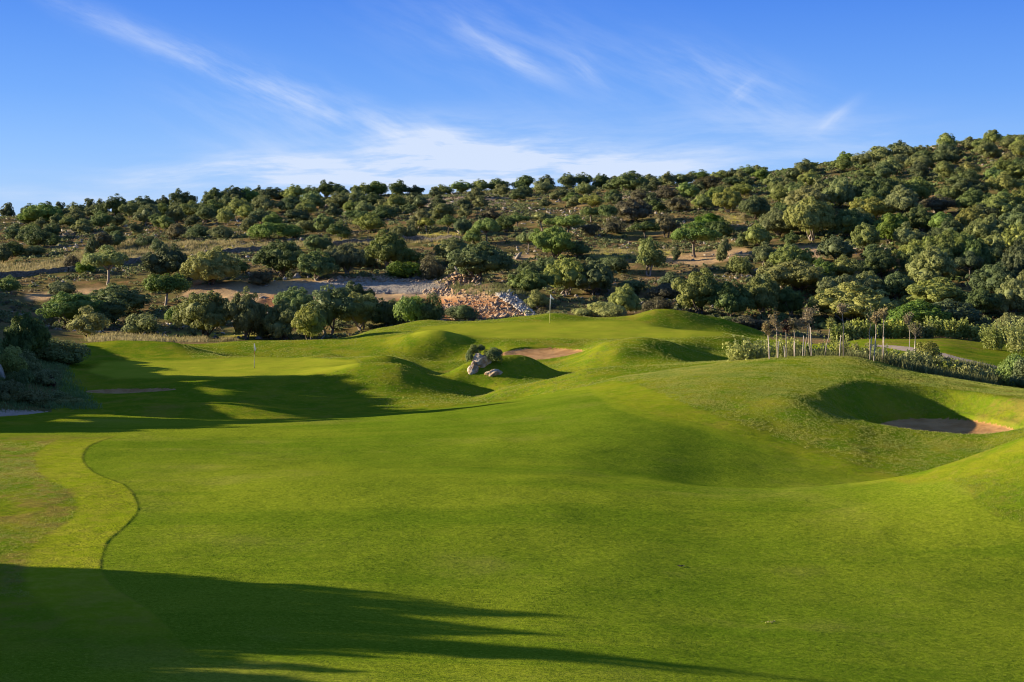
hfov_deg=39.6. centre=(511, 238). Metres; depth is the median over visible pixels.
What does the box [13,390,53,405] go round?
bush
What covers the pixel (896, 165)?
tree
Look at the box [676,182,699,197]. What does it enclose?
tree
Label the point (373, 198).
tree
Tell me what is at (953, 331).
hedge shrub
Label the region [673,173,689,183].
tree
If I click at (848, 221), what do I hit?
tree
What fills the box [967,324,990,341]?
hedge shrub
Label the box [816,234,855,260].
tree
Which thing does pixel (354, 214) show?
bush
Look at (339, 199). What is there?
tree
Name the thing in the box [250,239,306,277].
tree
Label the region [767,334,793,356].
shrub
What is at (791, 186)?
tree
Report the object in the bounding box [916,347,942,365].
shrub
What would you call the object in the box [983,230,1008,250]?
tree
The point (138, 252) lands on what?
dry grass
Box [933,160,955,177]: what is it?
tree
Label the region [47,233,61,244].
bush
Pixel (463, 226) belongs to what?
tree
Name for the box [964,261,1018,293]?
tree
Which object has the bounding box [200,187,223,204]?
tree
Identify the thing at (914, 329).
staked sapling
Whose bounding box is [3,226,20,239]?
tree
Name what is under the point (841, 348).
shrub
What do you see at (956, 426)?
sand bunker
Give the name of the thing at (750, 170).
tree
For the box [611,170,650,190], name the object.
tree
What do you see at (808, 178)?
tree
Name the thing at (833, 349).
shrub
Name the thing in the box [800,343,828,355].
shrub
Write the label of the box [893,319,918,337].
hedge shrub
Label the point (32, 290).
dry scrub
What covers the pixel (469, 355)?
shrub
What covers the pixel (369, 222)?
tree
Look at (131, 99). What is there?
sky
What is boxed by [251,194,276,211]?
tree
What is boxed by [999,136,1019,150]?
tree
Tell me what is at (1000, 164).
tree
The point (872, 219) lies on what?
tree
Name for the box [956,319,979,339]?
hedge shrub
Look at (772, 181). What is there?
tree
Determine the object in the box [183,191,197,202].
tree
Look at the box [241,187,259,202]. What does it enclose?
tree
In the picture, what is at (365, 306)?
tree
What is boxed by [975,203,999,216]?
tree
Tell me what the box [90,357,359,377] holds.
putting green
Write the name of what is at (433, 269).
bush
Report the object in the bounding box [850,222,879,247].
tree
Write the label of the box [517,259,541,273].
tree
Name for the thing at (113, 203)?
tree
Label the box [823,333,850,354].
shrub
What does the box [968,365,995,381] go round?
shrub
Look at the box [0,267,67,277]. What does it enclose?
stone wall
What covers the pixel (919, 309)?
tree
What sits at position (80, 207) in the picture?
tree
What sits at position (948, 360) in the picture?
bush
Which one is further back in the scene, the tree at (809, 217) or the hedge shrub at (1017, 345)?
the tree at (809, 217)
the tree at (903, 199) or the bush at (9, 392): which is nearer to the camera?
the bush at (9, 392)
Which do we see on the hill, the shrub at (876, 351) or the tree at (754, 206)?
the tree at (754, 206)
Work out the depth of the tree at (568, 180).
331.52 m
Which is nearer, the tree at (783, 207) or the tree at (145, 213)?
the tree at (783, 207)
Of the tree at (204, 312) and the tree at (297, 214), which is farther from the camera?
the tree at (297, 214)
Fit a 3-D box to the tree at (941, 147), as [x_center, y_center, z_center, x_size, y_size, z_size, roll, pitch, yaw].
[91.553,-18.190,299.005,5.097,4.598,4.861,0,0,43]
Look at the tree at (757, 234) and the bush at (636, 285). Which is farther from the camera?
the tree at (757, 234)
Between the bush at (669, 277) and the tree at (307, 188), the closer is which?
the bush at (669, 277)
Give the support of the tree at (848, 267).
on the hill
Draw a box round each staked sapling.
[759,321,772,358]
[768,312,788,357]
[780,319,792,356]
[788,317,800,355]
[799,311,812,355]
[803,302,819,355]
[825,316,835,354]
[836,303,849,355]
[863,302,873,359]
[868,310,880,360]
[877,307,888,358]
[902,311,915,353]
[909,321,924,352]
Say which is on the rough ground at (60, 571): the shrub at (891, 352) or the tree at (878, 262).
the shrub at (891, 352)
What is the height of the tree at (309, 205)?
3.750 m
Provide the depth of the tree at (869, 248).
188.96 m
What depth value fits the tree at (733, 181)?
294.39 m
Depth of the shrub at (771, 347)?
79.73 m
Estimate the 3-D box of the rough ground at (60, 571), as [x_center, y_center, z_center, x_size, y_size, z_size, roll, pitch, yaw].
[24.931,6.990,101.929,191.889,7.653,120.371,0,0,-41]
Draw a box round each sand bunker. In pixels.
[86,388,175,393]
[502,347,581,359]
[881,417,1013,433]
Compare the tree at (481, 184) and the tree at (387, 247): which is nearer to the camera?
the tree at (387, 247)
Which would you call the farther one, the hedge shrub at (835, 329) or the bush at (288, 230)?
the bush at (288, 230)
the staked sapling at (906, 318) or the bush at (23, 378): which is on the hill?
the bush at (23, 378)
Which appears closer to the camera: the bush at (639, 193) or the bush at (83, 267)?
the bush at (83, 267)
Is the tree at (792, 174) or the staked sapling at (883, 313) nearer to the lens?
the staked sapling at (883, 313)
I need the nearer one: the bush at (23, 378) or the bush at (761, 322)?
the bush at (23, 378)
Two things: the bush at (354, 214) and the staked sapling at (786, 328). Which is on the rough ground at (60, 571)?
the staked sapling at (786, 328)
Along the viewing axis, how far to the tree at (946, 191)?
236.66 m
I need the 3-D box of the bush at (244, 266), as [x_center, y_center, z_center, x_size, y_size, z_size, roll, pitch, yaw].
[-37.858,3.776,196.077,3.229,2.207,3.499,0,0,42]
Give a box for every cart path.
[0,409,47,415]
[873,345,993,365]
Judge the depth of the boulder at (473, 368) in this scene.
98.81 m
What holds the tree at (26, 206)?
on the hill
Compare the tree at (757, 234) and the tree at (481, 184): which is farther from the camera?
the tree at (481, 184)
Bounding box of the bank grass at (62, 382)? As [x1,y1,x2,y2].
[0,338,101,412]
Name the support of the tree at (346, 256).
on the hill
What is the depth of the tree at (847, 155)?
318.48 m
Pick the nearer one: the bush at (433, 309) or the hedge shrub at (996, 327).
the hedge shrub at (996, 327)
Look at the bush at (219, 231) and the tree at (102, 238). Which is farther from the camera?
the bush at (219, 231)
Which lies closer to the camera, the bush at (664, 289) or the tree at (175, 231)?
the bush at (664, 289)
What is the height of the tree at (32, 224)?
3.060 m
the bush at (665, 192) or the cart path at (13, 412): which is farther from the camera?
the bush at (665, 192)
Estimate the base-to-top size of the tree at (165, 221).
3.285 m
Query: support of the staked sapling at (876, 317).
on the rough ground at (60, 571)
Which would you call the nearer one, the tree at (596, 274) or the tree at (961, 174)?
the tree at (596, 274)
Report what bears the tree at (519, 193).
on the hill
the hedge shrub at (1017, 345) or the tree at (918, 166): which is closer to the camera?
the hedge shrub at (1017, 345)
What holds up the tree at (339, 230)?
on the hill
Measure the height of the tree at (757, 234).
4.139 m
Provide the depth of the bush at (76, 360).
105.93 m
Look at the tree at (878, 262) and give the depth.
183.76 m
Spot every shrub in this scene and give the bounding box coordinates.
[465,350,472,361]
[467,344,480,354]
[477,344,484,350]
[483,347,502,362]
[722,340,757,360]
[732,335,769,359]
[756,340,781,357]
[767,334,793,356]
[781,337,800,356]
[790,342,810,355]
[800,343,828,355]
[818,341,839,355]
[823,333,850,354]
[827,320,852,341]
[833,341,860,355]
[838,323,865,340]
[844,342,878,353]
[852,318,874,338]
[852,346,881,356]
[866,344,888,350]
[873,321,892,338]
[877,347,901,358]
[881,318,907,338]
[886,349,914,360]
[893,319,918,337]
[903,350,930,366]
[907,320,937,337]
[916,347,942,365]
[922,315,948,336]
[923,354,945,369]
[933,356,962,371]
[943,316,968,338]
[950,362,982,374]
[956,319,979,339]
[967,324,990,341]
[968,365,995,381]
[978,321,1007,349]
[995,323,1019,342]
[998,315,1023,353]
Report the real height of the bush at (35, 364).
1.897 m
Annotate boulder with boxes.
[0,364,5,378]
[409,273,419,278]
[467,361,478,374]
[472,353,491,367]
[484,369,502,376]
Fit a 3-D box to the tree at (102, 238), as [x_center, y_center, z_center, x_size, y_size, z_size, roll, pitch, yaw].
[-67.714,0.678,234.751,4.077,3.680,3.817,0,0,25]
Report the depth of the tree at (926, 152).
300.50 m
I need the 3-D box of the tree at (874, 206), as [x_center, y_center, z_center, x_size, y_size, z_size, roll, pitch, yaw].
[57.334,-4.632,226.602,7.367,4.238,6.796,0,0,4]
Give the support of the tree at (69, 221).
on the hill
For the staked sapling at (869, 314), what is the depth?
76.34 m
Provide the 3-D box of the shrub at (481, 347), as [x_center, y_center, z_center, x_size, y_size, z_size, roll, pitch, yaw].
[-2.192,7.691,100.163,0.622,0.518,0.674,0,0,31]
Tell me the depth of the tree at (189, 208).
286.18 m
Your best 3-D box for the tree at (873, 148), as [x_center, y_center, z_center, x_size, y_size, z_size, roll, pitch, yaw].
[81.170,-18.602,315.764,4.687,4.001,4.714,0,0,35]
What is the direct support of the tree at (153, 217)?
on the hill
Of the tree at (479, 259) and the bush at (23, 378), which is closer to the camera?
the bush at (23, 378)
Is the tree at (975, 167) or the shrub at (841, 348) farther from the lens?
the tree at (975, 167)
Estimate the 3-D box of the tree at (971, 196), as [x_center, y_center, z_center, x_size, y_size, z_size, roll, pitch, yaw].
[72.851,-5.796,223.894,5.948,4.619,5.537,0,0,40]
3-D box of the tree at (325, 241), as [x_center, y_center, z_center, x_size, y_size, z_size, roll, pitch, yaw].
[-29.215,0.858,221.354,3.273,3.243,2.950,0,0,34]
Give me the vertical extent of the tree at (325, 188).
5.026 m
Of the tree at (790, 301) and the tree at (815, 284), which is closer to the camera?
the tree at (790, 301)
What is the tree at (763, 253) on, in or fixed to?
on the hill
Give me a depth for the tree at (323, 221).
245.93 m
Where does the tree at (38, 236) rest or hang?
on the hill
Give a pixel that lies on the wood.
(723, 248)
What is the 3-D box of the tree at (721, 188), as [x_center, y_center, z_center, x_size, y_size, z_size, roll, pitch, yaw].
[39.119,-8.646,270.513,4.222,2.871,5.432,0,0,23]
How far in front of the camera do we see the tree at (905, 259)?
183.55 m
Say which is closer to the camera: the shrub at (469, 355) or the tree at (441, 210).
the shrub at (469, 355)
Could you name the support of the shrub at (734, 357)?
on the rough ground at (60, 571)
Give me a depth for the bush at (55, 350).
103.14 m
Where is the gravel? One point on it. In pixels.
(407, 291)
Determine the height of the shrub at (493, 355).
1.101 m
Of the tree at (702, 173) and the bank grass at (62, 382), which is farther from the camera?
the tree at (702, 173)
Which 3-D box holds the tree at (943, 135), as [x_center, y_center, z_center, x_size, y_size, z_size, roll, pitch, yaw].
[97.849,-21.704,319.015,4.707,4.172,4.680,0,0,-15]
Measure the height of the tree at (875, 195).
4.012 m
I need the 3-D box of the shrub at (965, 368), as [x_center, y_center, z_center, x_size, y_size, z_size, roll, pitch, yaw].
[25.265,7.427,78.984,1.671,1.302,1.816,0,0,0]
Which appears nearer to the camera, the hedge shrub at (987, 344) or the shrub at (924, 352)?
the shrub at (924, 352)
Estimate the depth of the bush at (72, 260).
206.79 m
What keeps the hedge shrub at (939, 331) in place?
on the hill
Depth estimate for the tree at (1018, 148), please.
279.03 m
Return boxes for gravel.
[286,278,465,293]
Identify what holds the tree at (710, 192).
on the hill
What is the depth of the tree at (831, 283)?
167.43 m
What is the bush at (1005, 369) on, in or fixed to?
on the rough ground at (60, 571)
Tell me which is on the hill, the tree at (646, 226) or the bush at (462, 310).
the tree at (646, 226)
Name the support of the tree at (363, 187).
on the hill
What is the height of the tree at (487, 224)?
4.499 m
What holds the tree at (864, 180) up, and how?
on the hill
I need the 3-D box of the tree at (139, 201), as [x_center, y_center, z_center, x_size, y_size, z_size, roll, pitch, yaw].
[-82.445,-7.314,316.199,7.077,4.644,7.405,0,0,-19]
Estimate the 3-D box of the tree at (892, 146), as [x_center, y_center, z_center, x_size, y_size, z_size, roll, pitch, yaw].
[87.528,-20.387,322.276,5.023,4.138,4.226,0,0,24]
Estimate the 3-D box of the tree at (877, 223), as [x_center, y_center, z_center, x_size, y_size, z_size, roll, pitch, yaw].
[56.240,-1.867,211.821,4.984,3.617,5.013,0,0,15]
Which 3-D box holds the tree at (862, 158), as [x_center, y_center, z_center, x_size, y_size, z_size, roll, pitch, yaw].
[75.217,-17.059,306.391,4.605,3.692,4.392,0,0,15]
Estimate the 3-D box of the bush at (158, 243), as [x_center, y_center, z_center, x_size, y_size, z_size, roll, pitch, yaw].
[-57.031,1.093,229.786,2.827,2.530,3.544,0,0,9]
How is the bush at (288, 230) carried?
on the hill
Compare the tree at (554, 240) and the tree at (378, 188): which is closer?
the tree at (554, 240)
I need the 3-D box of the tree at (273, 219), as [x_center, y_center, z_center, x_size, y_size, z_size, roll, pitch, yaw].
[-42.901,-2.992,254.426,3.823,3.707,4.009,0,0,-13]
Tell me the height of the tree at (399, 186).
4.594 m
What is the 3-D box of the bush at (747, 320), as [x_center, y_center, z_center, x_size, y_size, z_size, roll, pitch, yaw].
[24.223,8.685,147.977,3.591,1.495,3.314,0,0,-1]
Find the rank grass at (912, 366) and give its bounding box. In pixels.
[446,281,1006,385]
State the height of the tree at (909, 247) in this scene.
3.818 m
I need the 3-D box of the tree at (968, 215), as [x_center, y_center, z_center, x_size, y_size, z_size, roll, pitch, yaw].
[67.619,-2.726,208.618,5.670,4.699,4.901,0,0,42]
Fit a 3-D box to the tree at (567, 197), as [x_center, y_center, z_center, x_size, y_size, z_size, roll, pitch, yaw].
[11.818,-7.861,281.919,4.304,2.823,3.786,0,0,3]
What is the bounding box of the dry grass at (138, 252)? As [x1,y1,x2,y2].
[0,212,746,341]
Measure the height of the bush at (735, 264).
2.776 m
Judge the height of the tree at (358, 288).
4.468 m
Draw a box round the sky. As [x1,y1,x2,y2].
[0,0,1023,215]
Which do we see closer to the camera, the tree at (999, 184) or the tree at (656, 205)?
the tree at (999, 184)
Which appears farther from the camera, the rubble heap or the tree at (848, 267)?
the tree at (848, 267)
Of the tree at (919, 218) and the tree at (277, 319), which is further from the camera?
the tree at (919, 218)
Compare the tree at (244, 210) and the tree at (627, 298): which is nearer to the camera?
the tree at (627, 298)
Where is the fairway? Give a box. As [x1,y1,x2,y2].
[0,386,1023,681]
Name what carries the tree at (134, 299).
on the hill
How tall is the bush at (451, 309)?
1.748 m
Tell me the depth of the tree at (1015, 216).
203.18 m
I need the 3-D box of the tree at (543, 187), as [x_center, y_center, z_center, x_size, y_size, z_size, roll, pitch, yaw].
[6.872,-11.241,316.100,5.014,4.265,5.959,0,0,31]
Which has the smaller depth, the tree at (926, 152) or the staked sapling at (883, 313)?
the staked sapling at (883, 313)
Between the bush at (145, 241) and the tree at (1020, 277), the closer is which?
the tree at (1020, 277)
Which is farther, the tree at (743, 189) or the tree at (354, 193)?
the tree at (354, 193)
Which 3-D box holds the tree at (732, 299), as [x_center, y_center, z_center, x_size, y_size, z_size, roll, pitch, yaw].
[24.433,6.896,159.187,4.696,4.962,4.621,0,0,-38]
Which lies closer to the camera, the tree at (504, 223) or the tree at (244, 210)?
the tree at (504, 223)
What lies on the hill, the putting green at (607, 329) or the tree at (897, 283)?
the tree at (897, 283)
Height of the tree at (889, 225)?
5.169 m
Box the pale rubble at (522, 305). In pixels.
[495,289,535,315]
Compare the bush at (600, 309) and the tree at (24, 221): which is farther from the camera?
the tree at (24, 221)
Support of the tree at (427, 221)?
on the hill
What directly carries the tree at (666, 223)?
on the hill
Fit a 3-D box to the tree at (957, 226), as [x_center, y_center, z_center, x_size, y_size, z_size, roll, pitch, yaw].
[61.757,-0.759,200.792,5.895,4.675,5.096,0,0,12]
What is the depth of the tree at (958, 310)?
150.67 m
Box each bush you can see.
[0,349,29,373]
[0,379,25,400]
[1,241,25,255]
[4,344,21,356]
[4,369,35,387]
[10,349,42,373]
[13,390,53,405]
[25,245,48,254]
[30,368,61,385]
[33,338,89,362]
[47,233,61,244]
[47,377,55,386]
[48,281,77,294]
[62,347,91,364]
[63,253,79,266]
[75,261,95,272]
[121,312,161,333]
[133,236,155,245]
[148,238,167,251]
[164,304,182,321]
[185,224,211,236]
[206,225,235,237]
[235,258,249,270]
[246,222,278,237]
[248,270,273,284]
[251,324,272,336]
[271,223,304,236]
[296,219,315,231]
[342,210,371,219]
[357,253,376,266]
[372,205,398,218]
[380,298,409,324]
[386,261,422,277]
[392,294,428,321]
[417,292,447,319]
[418,254,444,279]
[445,304,469,318]
[452,305,479,319]
[536,256,558,270]
[571,307,591,316]
[581,223,600,235]
[587,301,624,317]
[600,256,629,271]
[602,218,626,233]
[609,307,627,316]
[617,279,650,292]
[630,188,647,199]
[641,296,675,310]
[646,282,681,297]
[656,186,676,198]
[657,271,687,283]
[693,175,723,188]
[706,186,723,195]
[717,316,739,321]
[723,254,754,273]
[731,315,758,326]
[750,319,779,329]
[913,341,944,358]
[934,357,955,364]
[994,353,1023,387]
[1007,358,1023,387]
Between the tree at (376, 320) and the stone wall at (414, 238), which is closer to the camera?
the tree at (376, 320)
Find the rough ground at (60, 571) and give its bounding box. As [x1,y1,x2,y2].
[0,309,1023,617]
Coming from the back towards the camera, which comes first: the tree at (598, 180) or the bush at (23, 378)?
the tree at (598, 180)
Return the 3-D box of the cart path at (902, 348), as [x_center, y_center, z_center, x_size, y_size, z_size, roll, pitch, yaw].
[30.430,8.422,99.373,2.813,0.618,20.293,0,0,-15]
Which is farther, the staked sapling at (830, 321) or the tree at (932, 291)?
the tree at (932, 291)
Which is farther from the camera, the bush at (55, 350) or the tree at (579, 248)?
the tree at (579, 248)
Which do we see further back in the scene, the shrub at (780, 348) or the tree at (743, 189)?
the tree at (743, 189)
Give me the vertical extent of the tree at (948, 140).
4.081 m
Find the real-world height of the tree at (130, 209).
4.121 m
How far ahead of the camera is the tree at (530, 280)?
169.32 m
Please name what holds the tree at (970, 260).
on the hill
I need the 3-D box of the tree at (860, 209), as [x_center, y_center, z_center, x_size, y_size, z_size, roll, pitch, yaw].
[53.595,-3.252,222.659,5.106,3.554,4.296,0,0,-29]
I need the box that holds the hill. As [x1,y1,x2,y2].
[0,137,1023,411]
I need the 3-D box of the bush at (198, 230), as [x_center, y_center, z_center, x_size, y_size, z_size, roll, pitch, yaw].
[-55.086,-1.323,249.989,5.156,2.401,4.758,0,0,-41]
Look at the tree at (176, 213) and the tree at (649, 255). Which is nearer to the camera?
the tree at (649, 255)
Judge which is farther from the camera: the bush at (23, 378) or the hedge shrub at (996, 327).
the hedge shrub at (996, 327)
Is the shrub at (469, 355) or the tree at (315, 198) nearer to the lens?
the shrub at (469, 355)
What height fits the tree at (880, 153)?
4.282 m
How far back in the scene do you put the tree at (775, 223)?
218.75 m
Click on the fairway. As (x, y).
(584, 534)
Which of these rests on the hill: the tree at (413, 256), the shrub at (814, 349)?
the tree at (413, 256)
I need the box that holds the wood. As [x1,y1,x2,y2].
[0,136,1021,262]
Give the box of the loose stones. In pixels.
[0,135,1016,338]
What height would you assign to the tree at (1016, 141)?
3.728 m
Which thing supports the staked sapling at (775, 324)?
on the rough ground at (60, 571)
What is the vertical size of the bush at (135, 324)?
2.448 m
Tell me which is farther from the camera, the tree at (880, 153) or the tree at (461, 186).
the tree at (461, 186)
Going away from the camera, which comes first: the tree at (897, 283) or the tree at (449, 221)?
the tree at (897, 283)
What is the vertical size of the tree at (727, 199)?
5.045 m
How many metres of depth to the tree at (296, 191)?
327.31 m
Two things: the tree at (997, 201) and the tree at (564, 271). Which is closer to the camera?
the tree at (564, 271)
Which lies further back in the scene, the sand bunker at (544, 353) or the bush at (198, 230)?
the bush at (198, 230)
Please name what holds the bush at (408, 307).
on the rough ground at (60, 571)
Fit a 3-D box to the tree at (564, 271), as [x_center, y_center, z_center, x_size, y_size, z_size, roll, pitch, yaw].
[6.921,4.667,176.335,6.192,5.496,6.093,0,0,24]
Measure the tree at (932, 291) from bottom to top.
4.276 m
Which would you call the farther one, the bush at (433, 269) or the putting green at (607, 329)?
the bush at (433, 269)
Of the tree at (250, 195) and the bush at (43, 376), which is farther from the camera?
the tree at (250, 195)
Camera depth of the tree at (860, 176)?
264.30 m
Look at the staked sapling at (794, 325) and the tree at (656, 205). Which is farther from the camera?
the tree at (656, 205)
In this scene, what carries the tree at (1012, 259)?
on the hill
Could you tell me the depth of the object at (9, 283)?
179.56 m
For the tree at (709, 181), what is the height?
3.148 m
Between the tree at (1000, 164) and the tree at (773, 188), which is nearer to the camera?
the tree at (1000, 164)
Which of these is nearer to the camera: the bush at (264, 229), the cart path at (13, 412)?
the cart path at (13, 412)
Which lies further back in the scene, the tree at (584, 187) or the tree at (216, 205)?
the tree at (584, 187)
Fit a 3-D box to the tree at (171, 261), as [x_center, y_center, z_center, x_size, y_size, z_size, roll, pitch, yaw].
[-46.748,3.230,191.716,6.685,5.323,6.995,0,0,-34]
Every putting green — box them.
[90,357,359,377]
[412,320,725,338]
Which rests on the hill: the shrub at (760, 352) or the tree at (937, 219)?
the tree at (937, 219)
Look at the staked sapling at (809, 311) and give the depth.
76.33 m
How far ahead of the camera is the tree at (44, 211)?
296.72 m
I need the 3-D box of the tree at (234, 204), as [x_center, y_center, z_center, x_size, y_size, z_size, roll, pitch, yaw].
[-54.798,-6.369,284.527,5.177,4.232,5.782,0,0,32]
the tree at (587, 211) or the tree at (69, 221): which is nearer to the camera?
the tree at (587, 211)
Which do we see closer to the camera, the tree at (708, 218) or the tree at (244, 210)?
the tree at (708, 218)
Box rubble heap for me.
[438,293,531,319]
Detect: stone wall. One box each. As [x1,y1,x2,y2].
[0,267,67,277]
[67,255,157,271]
[204,246,295,253]
[333,235,460,245]
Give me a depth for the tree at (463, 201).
271.07 m
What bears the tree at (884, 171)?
on the hill
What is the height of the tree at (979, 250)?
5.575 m
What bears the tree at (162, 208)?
on the hill
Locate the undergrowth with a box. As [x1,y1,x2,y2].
[744,134,1023,336]
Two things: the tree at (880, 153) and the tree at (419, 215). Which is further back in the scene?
the tree at (880, 153)
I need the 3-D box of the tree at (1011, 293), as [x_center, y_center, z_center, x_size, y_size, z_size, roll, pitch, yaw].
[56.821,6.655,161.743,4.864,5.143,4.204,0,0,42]
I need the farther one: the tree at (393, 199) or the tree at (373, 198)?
the tree at (373, 198)
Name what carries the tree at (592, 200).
on the hill
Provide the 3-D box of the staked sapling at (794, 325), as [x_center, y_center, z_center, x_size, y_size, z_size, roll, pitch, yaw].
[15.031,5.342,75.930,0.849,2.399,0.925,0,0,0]
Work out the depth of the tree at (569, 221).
228.21 m
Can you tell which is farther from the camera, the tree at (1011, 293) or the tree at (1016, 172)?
the tree at (1016, 172)
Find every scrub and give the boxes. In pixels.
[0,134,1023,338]
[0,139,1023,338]
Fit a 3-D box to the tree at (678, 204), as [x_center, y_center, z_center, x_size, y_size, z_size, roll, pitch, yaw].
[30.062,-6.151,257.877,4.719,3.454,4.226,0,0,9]
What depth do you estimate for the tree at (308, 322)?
129.33 m
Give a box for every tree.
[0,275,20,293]
[1,310,51,355]
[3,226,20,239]
[15,212,33,223]
[17,202,63,221]
[20,203,35,212]
[20,222,41,230]
[23,225,40,232]
[23,226,52,245]
[35,291,105,324]
[41,222,60,235]
[59,215,75,226]
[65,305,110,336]
[66,201,87,211]
[70,218,92,230]
[81,245,129,284]
[88,282,150,309]
[90,210,115,228]
[94,232,114,249]
[96,298,129,323]
[103,193,126,215]
[108,230,126,246]
[118,201,138,217]
[127,195,156,208]
[133,204,160,225]
[140,243,189,275]
[141,273,192,305]
[148,213,161,228]
[156,203,169,215]
[156,215,177,230]
[165,205,185,221]
[165,223,186,239]
[168,188,186,205]
[172,290,232,337]
[179,200,199,215]
[179,246,240,284]
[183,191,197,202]
[195,203,216,222]
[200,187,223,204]
[201,199,225,214]
[216,206,234,225]
[220,185,245,199]
[223,286,268,339]
[224,196,253,213]
[235,204,253,216]
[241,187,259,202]
[247,207,269,223]
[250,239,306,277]
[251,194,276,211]
[257,187,284,198]
[261,299,298,339]
[262,212,282,224]
[272,286,314,309]
[274,196,300,211]
[280,184,307,197]
[283,206,312,220]
[291,303,327,339]
[295,199,316,213]
[297,248,339,279]
[300,191,326,206]
[300,284,355,334]
[302,185,319,193]
[303,234,323,250]
[313,213,334,231]
[315,179,336,196]
[319,234,334,250]
[323,242,365,273]
[325,191,348,207]
[326,220,352,239]
[331,184,349,193]
[337,291,385,330]
[342,200,357,210]
[346,280,375,295]
[348,188,365,201]
[350,183,372,194]
[351,198,367,210]
[352,212,386,232]
[355,200,374,211]
[357,192,384,204]
[363,229,409,267]
[366,181,388,194]
[369,301,387,326]
[383,192,408,207]
[388,179,409,193]
[389,223,407,236]
[392,245,424,262]
[408,208,431,228]
[411,194,429,207]
[417,217,435,230]
[428,203,456,218]
[431,184,454,193]
[433,236,470,264]
[436,214,457,233]
[446,241,514,280]
[449,180,472,192]
[453,197,473,208]
[453,216,472,236]
[463,227,481,243]
[467,179,490,190]
[472,217,500,240]
[486,178,510,189]
[496,214,516,231]
[505,212,529,225]
[506,269,554,293]
[508,186,526,200]
[510,175,535,189]
[516,231,532,250]
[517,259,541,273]
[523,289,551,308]
[528,225,574,258]
[530,211,554,228]
[533,179,555,193]
[537,174,554,185]
[542,215,585,231]
[543,254,586,294]
[557,172,578,187]
[562,192,581,201]
[566,241,590,256]
[574,182,597,193]
[575,172,592,185]
[575,257,617,294]
[578,193,603,207]
[579,206,599,221]
[592,173,609,186]
[598,204,618,219]
[603,189,622,203]
[608,283,641,311]
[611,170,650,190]
[614,197,653,222]
[629,221,660,238]
[636,236,666,275]
[644,174,656,179]
[648,199,667,211]
[655,212,679,237]
[657,176,665,183]
[665,195,690,211]
[670,221,722,257]
[671,267,724,314]
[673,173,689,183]
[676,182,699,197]
[691,169,709,178]
[691,194,707,206]
[692,213,723,227]
[697,196,712,209]
[705,188,720,200]
[705,217,734,236]
[708,278,754,316]
[709,170,729,178]
[712,187,742,213]
[722,175,744,185]
[730,181,751,195]
[736,165,755,173]
[738,194,769,219]
[740,272,779,312]
[742,222,771,246]
[750,168,769,178]
[752,165,767,171]
[752,241,775,264]
[756,259,827,290]
[757,273,781,285]
[759,207,800,236]
[762,173,782,186]
[766,243,814,266]
[768,182,781,193]
[768,199,788,215]
[769,184,788,203]
[775,285,805,315]
[780,185,831,205]
[782,168,799,181]
[782,195,835,240]
[785,180,803,193]
[794,158,815,173]
[797,169,820,185]
[806,281,899,324]
[807,290,828,314]
[810,271,837,287]
[813,257,837,275]
[815,273,871,293]
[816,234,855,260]
[821,177,861,206]
[827,208,869,235]
[830,157,852,171]
[833,254,866,276]
[837,151,852,160]
[844,207,867,215]
[848,172,872,184]
[849,196,895,219]
[850,151,871,164]
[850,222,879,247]
[851,270,882,289]
[853,178,867,185]
[853,189,886,200]
[854,166,874,176]
[855,175,898,197]
[859,244,892,258]
[860,249,897,276]
[863,212,875,228]
[866,146,881,158]
[870,146,893,160]
[872,162,897,177]
[873,214,902,226]
[876,212,910,243]
[877,155,904,175]
[879,271,914,297]
[881,299,956,326]
[882,184,922,214]
[886,140,908,149]
[890,143,916,157]
[890,176,902,183]
[891,238,923,259]
[892,221,917,245]
[894,154,911,168]
[899,276,967,304]
[900,246,927,268]
[901,176,936,197]
[902,204,934,230]
[905,153,932,167]
[905,246,958,281]
[907,159,929,176]
[912,149,932,157]
[912,229,930,244]
[919,194,956,212]
[922,229,976,248]
[924,230,962,257]
[927,211,954,227]
[928,217,969,235]
[933,150,960,163]
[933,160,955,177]
[933,298,987,328]
[934,141,958,154]
[934,185,961,200]
[936,136,958,146]
[937,132,955,141]
[937,244,953,258]
[944,166,979,184]
[950,176,988,194]
[953,250,984,279]
[955,204,987,225]
[955,237,995,272]
[956,161,981,172]
[956,187,991,208]
[961,287,1002,314]
[963,213,1010,244]
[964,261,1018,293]
[967,168,980,178]
[971,137,993,149]
[973,140,1001,159]
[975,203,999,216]
[980,192,1018,220]
[982,129,1001,142]
[983,167,1005,178]
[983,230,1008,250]
[984,171,1017,191]
[987,244,1004,263]
[991,157,1015,170]
[993,275,1023,313]
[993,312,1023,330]
[997,189,1015,196]
[998,204,1023,228]
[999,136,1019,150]
[1001,222,1023,247]
[1001,239,1023,274]
[1003,185,1023,211]
[1004,164,1023,179]
[1008,140,1023,156]
[1011,137,1023,144]
[1013,157,1023,164]
[1013,270,1023,285]
[1015,176,1023,189]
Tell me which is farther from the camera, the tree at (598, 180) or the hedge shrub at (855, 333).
the tree at (598, 180)
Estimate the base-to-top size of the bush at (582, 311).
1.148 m
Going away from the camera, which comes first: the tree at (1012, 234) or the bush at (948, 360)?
the bush at (948, 360)
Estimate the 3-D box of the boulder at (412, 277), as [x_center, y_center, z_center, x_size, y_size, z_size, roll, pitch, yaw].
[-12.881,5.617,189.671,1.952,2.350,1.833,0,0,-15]
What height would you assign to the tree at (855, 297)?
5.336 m

